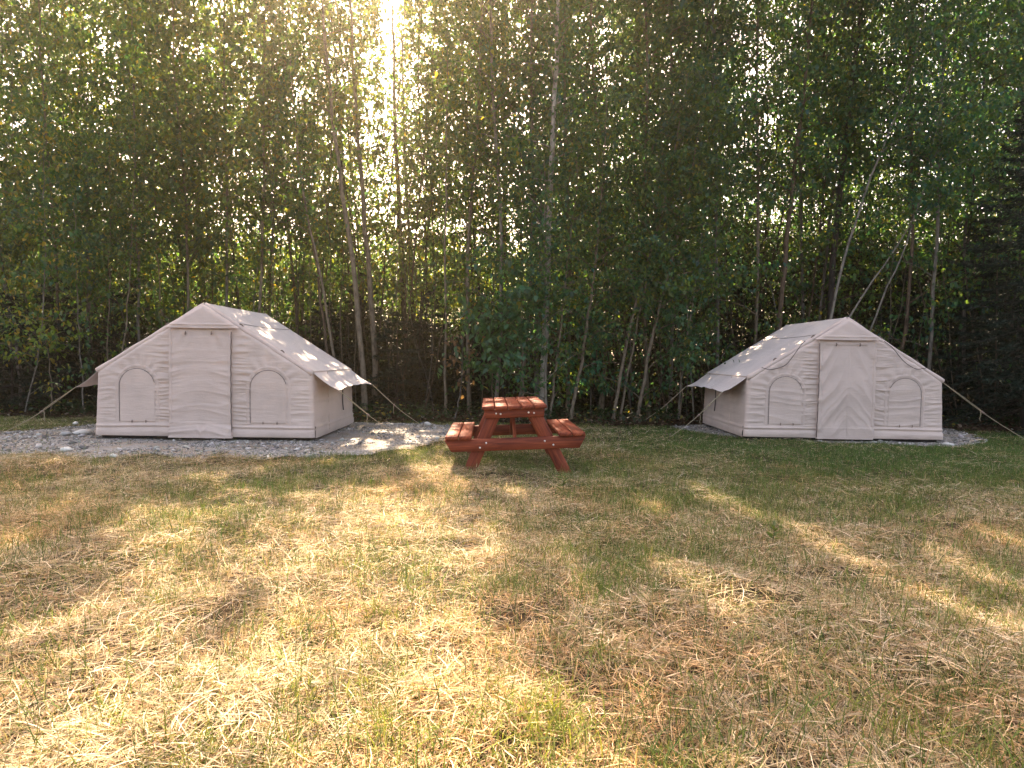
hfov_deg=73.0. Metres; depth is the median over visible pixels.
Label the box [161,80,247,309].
tree
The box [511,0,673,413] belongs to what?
tree
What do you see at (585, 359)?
spruce tree
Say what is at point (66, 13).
tree
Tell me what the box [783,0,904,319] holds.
tree
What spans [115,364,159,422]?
window
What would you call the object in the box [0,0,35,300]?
tree
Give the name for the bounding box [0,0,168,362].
tree
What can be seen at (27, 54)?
tree
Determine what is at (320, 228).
tree
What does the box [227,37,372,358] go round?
tree
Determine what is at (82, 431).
rock
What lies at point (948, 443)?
rock
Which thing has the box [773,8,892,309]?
tree
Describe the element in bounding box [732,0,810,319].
tree
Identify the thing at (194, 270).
tree
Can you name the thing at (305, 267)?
tree
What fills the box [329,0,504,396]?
tree
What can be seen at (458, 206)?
tree
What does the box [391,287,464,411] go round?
spruce tree
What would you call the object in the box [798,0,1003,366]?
tree
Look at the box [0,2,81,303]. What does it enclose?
tree
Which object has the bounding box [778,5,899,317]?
tree
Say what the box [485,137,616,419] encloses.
tree
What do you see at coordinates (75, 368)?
spruce tree
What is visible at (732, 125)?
tree
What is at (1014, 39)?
tree
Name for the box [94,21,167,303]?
tree
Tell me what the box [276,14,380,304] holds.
tree
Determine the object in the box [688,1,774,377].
tree
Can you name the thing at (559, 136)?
tree
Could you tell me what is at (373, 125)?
tree
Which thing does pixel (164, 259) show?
tree
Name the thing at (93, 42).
tree
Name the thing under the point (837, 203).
tree
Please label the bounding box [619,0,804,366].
tree
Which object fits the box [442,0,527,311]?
tree
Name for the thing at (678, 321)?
sapling
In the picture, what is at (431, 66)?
tree
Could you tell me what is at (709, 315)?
sapling
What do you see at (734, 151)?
tree
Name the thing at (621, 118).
tree
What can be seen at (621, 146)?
tree
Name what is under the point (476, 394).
undergrowth
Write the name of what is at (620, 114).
tree
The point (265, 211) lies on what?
tree
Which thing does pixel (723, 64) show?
tree
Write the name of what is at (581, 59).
tree
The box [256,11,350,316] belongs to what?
tree
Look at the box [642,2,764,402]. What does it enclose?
tree
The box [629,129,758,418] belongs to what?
tree
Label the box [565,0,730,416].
tree
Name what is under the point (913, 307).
spruce tree
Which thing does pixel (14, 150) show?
tree
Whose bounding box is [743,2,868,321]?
tree
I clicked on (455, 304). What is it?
tree
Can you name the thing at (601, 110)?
tree
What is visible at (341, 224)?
tree
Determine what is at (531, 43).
tree
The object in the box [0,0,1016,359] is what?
sky
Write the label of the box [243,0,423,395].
tree
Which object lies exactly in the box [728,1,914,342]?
tree
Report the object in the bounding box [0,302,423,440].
canvas tent
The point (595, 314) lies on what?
tree
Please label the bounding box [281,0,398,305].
tree
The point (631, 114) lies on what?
tree
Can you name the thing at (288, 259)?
tree
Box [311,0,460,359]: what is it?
tree
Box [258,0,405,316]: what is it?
tree
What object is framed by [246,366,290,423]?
window
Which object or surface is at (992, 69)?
tree
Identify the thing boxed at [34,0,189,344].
tree
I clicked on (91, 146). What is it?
tree
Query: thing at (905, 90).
tree
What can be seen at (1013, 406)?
spruce tree
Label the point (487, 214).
tree
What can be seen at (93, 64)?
tree
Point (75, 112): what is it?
tree
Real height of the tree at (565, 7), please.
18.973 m
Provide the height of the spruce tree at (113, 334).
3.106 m
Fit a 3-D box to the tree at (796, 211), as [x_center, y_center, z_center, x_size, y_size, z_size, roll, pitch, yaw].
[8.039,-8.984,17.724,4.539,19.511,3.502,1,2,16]
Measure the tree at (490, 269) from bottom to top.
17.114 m
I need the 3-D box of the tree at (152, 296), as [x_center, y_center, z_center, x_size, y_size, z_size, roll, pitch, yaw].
[-10.213,-5.842,18.857,3.482,12.602,3.951,3,3,43]
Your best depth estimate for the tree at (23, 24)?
14.24 m
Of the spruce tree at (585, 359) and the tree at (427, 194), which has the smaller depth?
the spruce tree at (585, 359)
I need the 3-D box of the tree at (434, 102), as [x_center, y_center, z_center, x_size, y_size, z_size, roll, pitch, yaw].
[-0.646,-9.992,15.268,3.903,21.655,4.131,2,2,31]
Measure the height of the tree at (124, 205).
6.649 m
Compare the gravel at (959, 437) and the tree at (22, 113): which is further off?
the tree at (22, 113)
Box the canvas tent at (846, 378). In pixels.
[647,317,1023,441]
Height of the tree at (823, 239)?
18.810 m
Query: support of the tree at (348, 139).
on the forest floor
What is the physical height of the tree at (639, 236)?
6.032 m
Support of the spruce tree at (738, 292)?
on the forest floor
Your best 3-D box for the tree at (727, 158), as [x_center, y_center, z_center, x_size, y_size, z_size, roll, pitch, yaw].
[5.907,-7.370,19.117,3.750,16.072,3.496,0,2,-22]
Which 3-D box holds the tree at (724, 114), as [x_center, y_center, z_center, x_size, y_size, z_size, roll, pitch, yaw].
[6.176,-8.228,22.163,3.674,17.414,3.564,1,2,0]
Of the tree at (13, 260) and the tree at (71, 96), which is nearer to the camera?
the tree at (13, 260)
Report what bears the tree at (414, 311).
on the forest floor
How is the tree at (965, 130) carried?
on the forest floor
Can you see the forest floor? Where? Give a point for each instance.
(690, 423)
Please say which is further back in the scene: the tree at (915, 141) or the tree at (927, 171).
the tree at (915, 141)
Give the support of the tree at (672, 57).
on the forest floor
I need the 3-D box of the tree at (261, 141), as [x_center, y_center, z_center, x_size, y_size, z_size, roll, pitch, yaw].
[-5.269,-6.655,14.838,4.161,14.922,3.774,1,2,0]
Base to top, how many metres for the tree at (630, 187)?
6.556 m
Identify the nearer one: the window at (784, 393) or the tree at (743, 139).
the window at (784, 393)
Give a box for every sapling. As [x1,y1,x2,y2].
[0,306,79,414]
[431,329,484,419]
[437,296,558,397]
[443,259,581,420]
[550,293,643,417]
[621,281,739,419]
[668,282,736,381]
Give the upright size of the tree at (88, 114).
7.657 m
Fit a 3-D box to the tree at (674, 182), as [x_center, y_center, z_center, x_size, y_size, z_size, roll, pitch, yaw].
[2.733,-2.800,13.806,3.103,7.536,3.002,0,2,-15]
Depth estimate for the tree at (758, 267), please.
15.16 m
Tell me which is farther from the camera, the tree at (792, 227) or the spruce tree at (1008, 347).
the tree at (792, 227)
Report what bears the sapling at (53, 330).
on the forest floor
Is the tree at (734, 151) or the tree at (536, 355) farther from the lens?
the tree at (734, 151)
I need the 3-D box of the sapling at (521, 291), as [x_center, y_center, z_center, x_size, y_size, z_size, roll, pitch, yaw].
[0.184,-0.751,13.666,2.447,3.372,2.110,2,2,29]
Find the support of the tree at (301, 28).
on the forest floor
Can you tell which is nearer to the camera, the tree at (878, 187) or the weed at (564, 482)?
the weed at (564, 482)
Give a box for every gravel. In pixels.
[670,424,986,446]
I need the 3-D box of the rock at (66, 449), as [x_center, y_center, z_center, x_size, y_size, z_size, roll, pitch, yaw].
[-5.784,0.859,8.993,0.154,0.078,0.132,0,3,-32]
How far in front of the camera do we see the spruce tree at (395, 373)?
15.31 m
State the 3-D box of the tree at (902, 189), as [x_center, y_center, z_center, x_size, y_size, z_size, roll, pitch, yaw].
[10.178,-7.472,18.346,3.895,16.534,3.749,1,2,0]
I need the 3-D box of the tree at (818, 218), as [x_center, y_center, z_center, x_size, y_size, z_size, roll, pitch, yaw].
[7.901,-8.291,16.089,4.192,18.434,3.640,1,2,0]
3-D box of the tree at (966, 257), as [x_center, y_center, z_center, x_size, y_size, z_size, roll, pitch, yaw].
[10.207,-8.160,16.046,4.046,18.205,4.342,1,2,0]
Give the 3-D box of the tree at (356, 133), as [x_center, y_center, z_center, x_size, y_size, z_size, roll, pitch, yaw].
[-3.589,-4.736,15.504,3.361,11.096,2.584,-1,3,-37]
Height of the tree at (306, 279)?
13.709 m
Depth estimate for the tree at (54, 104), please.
21.74 m
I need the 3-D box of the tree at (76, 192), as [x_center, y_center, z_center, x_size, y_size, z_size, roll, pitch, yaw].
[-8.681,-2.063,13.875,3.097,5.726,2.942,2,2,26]
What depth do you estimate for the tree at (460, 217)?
17.05 m
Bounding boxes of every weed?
[555,473,568,493]
[766,520,779,540]
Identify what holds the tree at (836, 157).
on the forest floor
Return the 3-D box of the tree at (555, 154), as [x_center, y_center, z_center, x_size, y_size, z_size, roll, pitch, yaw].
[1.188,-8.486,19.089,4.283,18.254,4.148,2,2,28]
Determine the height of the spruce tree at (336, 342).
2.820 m
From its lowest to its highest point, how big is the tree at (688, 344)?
6.210 m
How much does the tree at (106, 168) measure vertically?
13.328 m
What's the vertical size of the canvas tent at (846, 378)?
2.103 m
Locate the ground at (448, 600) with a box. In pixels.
[0,418,1023,767]
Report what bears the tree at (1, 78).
on the forest floor
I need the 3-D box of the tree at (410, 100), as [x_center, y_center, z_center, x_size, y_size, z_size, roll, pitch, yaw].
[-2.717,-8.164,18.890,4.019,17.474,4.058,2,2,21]
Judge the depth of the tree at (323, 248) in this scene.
15.19 m
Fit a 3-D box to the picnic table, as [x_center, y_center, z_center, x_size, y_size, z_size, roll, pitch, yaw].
[0.011,0.603,8.444,1.574,0.795,1.687,-2,2,-2]
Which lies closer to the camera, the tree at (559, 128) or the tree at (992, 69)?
the tree at (992, 69)
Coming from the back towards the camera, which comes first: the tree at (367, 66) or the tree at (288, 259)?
the tree at (367, 66)
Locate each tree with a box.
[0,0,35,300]
[0,0,84,371]
[0,0,85,289]
[0,0,101,350]
[0,0,160,407]
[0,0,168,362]
[0,1,55,332]
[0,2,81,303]
[0,3,82,314]
[0,19,50,319]
[0,57,40,310]
[0,94,130,414]
[0,97,81,407]
[0,134,94,406]
[0,145,163,414]
[0,276,101,411]
[0,292,76,411]
[1,0,145,360]
[1,3,90,320]
[2,16,68,315]
[3,0,241,364]
[6,5,123,320]
[8,118,191,362]
[9,0,183,342]
[12,81,157,403]
[14,0,174,328]
[15,0,105,318]
[19,7,101,329]
[27,3,131,323]
[28,0,176,388]
[28,9,115,319]
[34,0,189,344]
[34,0,203,342]
[41,97,198,352]
[47,0,198,330]
[48,1,236,335]
[66,9,229,324]
[69,0,268,346]
[74,281,158,407]
[82,54,193,325]
[89,0,318,324]
[90,0,287,315]
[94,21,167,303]
[96,1,270,313]
[103,14,222,313]
[104,0,266,313]
[127,3,282,311]
[134,22,266,311]
[136,0,283,326]
[155,9,253,305]
[156,2,299,321]
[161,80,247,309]
[166,0,360,340]
[169,0,361,318]
[172,0,346,351]
[191,15,309,314]
[206,0,300,323]
[209,0,391,335]
[215,0,366,320]
[224,0,367,322]
[224,0,408,345]
[227,17,340,333]
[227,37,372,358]
[228,3,306,313]
[238,6,364,329]
[241,93,356,353]
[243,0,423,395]
[254,0,421,392]
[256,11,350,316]
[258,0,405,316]
[261,0,390,414]
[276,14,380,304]
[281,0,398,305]
[281,0,409,408]
[282,0,455,369]
[294,0,416,314]
[305,0,394,318]
[305,300,370,402]
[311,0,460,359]
[326,0,466,309]
[328,271,407,404]
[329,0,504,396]
[335,0,497,324]
[346,0,489,316]
[346,0,496,401]
[352,310,438,414]
[354,1,441,317]
[356,0,482,321]
[361,0,433,385]
[363,1,442,360]
[365,0,507,413]
[374,8,477,310]
[382,66,481,382]
[385,0,610,397]
[391,5,485,313]
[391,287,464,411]
[394,0,524,324]
[394,0,559,397]
[401,2,546,396]
[403,0,561,412]
[407,0,515,358]
[408,5,535,372]
[413,1,528,310]
[419,0,556,410]
[434,0,619,396]
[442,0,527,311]
[445,0,617,348]
[446,287,519,408]
[451,10,558,319]
[452,0,565,386]
[468,0,627,413]
[471,4,547,329]
[477,0,661,415]
[478,124,618,397]
[484,9,622,327]
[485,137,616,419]
[487,106,629,415]
[497,9,628,313]
[498,0,628,320]
[499,69,678,419]
[501,12,634,303]
[503,0,680,406]
[507,0,655,411]
[509,9,614,337]
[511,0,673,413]
[511,14,614,302]
[525,188,657,413]
[544,6,667,292]
[550,1,710,408]
[553,300,612,403]
[558,48,739,418]
[560,0,663,306]
[563,76,758,420]
[564,125,697,416]
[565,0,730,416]
[569,129,720,420]
[571,0,728,404]
[581,0,757,415]
[585,0,776,407]
[585,14,680,385]
[594,0,673,317]
[598,3,715,389]
[606,127,775,419]
[611,9,703,368]
[612,3,771,406]
[612,4,719,375]
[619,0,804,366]
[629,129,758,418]
[637,0,815,367]
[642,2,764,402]
[650,5,765,345]
[655,1,795,329]
[656,0,823,353]
[669,0,765,317]
[678,0,855,348]
[687,282,764,406]
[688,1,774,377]
[688,10,740,313]
[697,1,783,347]
[701,2,794,283]
[708,0,857,335]
[710,0,908,330]
[714,0,888,330]
[727,0,902,318]
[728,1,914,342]
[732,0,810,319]
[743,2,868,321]
[749,0,910,309]
[751,0,930,321]
[760,4,859,316]
[762,0,961,320]
[766,0,993,325]
[771,2,884,308]
[772,1,923,319]
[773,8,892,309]
[775,6,842,319]
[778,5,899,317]
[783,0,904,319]
[786,2,975,321]
[791,16,907,318]
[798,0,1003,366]
[799,0,953,325]
[826,0,964,318]
[829,0,993,318]
[831,0,976,326]
[839,0,1023,370]
[839,100,1002,317]
[854,0,1023,357]
[856,0,1021,402]
[861,0,1023,405]
[863,0,1023,402]
[866,6,975,305]
[869,81,1019,331]
[875,274,969,414]
[879,13,976,287]
[886,0,1020,372]
[888,0,1017,362]
[893,8,1013,341]
[895,2,1009,327]
[895,13,1005,337]
[912,0,1023,359]
[918,200,1023,417]
[922,0,1023,403]
[925,1,1023,385]
[930,0,1023,365]
[933,100,1023,428]
[942,0,1023,297]
[947,3,1020,329]
[949,5,1023,365]
[974,33,1023,280]
[984,299,1023,435]
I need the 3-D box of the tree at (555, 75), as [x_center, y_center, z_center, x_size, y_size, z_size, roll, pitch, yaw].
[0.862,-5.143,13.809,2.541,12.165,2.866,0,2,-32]
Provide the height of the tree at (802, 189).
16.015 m
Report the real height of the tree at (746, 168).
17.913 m
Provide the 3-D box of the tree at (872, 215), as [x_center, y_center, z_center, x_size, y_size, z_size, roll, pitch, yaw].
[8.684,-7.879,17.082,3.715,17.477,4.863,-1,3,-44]
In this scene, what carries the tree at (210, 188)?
on the forest floor
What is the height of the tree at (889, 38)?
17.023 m
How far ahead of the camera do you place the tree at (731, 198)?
16.30 m
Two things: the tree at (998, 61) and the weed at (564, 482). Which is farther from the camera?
the tree at (998, 61)
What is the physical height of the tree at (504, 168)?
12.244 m
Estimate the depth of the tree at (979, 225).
17.15 m
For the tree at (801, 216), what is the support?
on the forest floor
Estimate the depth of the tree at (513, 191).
21.61 m
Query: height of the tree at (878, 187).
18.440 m
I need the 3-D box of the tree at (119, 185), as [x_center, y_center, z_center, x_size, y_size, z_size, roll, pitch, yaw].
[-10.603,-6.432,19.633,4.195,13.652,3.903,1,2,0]
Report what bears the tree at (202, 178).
on the forest floor
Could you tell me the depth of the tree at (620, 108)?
18.95 m
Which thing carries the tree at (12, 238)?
on the forest floor
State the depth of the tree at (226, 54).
15.32 m
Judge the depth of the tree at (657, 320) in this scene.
13.64 m
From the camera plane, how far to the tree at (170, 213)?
19.79 m
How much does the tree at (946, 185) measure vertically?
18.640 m
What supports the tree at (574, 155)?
on the forest floor
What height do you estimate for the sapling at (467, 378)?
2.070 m
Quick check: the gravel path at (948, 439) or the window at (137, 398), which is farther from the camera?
the gravel path at (948, 439)
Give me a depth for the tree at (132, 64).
14.50 m
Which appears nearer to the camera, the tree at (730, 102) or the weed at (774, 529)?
the weed at (774, 529)
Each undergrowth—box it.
[0,140,1023,420]
[31,226,1022,387]
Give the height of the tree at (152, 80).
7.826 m
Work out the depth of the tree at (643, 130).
19.84 m
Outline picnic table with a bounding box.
[444,396,585,473]
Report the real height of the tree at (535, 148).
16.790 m
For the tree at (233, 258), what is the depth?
18.75 m
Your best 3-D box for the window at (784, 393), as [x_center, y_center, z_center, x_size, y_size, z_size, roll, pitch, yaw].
[4.466,0.241,11.308,0.680,0.875,0.060,1,2,1]
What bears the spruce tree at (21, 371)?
on the forest floor
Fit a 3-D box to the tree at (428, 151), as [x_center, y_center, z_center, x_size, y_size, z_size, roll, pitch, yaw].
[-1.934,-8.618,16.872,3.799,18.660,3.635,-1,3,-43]
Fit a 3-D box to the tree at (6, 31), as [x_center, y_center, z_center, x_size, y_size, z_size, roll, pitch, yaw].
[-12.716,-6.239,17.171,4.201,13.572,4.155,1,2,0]
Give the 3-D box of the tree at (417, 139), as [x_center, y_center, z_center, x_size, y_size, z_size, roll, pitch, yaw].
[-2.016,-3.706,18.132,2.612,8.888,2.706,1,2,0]
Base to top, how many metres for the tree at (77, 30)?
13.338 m
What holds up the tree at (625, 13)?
on the forest floor
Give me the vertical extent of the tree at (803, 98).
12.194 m
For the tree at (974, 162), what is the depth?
15.56 m
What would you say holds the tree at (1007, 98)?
on the forest floor
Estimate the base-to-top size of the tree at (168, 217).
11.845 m
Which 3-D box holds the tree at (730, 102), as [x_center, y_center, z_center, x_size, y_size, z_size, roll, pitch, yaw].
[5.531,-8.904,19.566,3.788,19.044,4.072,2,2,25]
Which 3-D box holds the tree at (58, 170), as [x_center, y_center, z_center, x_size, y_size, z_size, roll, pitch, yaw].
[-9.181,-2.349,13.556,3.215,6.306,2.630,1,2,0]
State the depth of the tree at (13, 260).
15.11 m
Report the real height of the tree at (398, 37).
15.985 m
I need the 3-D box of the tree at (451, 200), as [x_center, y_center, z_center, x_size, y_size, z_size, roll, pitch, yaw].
[-1.040,-8.660,16.347,4.246,18.867,3.920,0,2,-20]
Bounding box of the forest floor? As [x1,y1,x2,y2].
[1,384,1017,433]
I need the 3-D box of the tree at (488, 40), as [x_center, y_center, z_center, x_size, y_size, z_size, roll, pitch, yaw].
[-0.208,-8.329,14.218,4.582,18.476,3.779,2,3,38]
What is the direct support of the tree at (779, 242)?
on the forest floor
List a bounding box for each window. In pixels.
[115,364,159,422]
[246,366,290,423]
[764,373,805,424]
[883,374,924,426]
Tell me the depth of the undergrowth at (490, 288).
31.80 m
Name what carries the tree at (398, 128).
on the forest floor
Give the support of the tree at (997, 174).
on the forest floor
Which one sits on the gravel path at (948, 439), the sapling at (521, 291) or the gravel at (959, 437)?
the gravel at (959, 437)
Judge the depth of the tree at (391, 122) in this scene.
19.30 m
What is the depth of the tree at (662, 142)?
20.59 m
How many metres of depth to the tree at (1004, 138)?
19.71 m
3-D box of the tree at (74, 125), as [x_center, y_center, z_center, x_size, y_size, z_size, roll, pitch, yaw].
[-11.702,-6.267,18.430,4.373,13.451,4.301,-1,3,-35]
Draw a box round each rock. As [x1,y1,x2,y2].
[60,431,71,435]
[60,447,72,450]
[72,429,92,434]
[942,442,954,446]
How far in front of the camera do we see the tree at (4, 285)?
14.96 m
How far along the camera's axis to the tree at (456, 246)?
19.06 m
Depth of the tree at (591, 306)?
13.72 m
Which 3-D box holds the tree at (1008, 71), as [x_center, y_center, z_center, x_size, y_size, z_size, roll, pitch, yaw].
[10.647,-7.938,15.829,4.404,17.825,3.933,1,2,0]
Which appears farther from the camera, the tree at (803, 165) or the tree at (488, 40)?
the tree at (803, 165)
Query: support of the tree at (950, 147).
on the forest floor
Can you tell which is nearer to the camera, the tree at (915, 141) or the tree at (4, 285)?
the tree at (4, 285)
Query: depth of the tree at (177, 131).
14.43 m
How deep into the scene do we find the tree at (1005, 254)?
15.35 m
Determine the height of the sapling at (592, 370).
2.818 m
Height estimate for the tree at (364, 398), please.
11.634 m
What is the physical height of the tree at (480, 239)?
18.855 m
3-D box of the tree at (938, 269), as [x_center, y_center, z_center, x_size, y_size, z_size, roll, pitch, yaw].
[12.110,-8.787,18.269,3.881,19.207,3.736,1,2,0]
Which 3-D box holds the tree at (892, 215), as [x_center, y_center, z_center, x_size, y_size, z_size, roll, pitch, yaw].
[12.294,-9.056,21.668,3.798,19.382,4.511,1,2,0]
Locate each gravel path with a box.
[0,422,449,459]
[671,425,986,446]
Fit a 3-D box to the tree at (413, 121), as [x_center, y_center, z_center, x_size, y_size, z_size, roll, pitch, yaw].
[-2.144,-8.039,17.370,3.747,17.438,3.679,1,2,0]
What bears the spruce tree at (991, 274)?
on the forest floor
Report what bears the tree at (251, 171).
on the forest floor
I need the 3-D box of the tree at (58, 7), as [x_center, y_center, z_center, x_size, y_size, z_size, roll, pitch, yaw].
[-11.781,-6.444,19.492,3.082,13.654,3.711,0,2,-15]
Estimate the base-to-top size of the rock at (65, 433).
0.086 m
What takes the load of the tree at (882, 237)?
on the forest floor
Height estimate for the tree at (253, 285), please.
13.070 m
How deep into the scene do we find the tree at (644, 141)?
21.49 m
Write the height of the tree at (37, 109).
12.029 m
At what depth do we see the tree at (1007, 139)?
16.55 m
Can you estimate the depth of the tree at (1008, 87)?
16.99 m
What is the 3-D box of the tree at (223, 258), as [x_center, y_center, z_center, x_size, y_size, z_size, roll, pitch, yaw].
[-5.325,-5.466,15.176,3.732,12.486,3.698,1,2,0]
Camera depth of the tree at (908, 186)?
14.63 m
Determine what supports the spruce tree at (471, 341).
on the forest floor
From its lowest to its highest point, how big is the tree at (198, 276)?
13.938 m
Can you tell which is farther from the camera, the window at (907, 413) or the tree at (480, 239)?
the tree at (480, 239)
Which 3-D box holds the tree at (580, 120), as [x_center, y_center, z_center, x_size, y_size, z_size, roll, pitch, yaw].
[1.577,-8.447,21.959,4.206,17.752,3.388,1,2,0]
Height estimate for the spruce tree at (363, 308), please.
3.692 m
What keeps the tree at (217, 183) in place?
on the forest floor
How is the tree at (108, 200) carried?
on the forest floor
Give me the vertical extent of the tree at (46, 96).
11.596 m
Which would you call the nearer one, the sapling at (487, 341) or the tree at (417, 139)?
the sapling at (487, 341)
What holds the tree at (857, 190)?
on the forest floor
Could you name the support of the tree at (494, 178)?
on the forest floor
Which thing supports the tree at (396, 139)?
on the forest floor
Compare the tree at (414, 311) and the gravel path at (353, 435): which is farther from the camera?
the tree at (414, 311)
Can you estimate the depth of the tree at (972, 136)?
22.06 m
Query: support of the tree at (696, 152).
on the forest floor
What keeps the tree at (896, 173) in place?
on the forest floor
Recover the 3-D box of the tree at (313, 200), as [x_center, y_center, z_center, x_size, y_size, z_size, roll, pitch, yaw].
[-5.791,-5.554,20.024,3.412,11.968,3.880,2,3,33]
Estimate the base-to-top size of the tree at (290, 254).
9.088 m
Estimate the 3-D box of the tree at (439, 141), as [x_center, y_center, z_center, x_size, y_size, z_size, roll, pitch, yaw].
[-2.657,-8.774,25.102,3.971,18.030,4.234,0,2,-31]
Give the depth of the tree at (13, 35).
15.74 m

